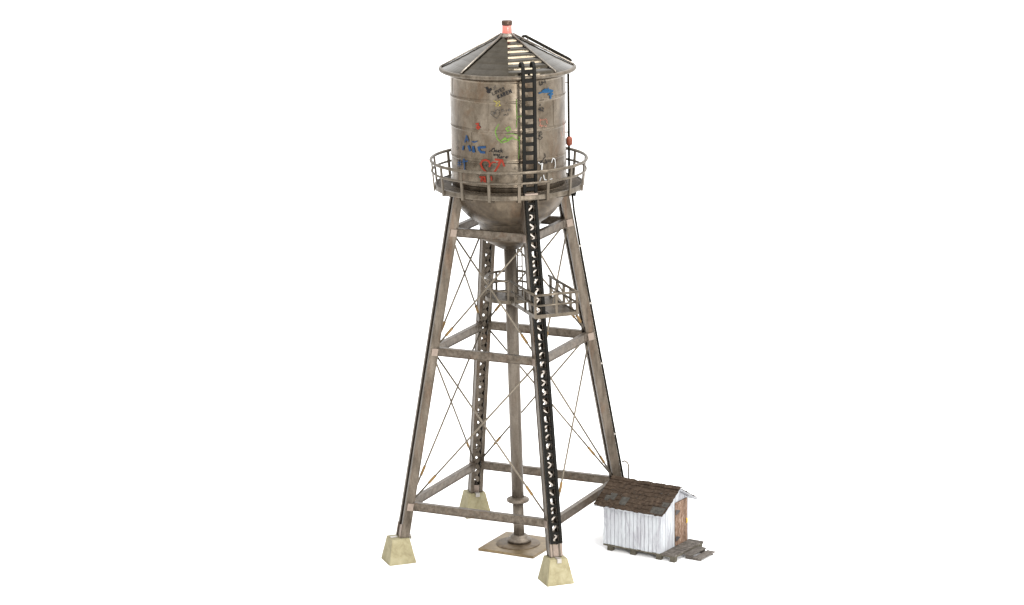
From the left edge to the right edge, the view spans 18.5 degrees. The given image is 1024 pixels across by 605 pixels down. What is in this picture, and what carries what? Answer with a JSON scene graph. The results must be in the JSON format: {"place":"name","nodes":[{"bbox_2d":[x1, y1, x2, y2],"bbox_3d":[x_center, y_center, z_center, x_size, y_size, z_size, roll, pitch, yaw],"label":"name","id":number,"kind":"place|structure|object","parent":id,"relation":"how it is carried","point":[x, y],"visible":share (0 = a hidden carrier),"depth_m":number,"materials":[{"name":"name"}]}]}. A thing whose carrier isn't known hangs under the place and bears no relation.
{"place":"outdoors","nodes":[
{"label":"outdoors","id":0,"kind":"place"},
{"bbox_2d":[0,0,1023,604],"bbox_3d":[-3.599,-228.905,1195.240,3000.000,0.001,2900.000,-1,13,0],"label":"ground","id":1,"kind":"structure","parent":0,"point":[800,226],"depth_m":230.64,"materials":[{"name":"white"}]},
{"bbox_2d":[381,534,415,565],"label":"footing","id":2,"kind":"object","parent":1,"relation":"on","point":[398,550],"visible":1,"depth_m":170.71,"materials":[{"name":"beige concrete"}]},
{"bbox_2d":[459,489,489,518],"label":"footing","id":3,"kind":"object","parent":1,"relation":"on","point":[470,500],"visible":0.67,"depth_m":178.89,"materials":[{"name":"beige concrete"}]},
{"bbox_2d":[390,20,623,562],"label":"water tower","id":4,"kind":"structure","parent":1,"relation":"on","point":[509,185],"depth_m":167.64,"materials":[{"name":"metal"}]},
{"bbox_2d":[538,555,573,586],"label":"footing","id":5,"kind":"object","parent":1,"relation":"on","point":[552,572],"visible":1,"depth_m":166.94,"materials":[{"name":"beige concrete"}]},
{"bbox_2d":[593,460,715,562],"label":"shed","id":6,"kind":"structure","parent":1,"relation":"on","point":[649,517],"depth_m":171.52,"materials":[{"name":"white wood"}]},
{"bbox_2d":[675,497,687,545],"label":"door","id":7,"kind":"structure","parent":6,"relation":"in","point":[681,520],"depth_m":172.07,"materials":[{"name":"brown wood"}]}
]}

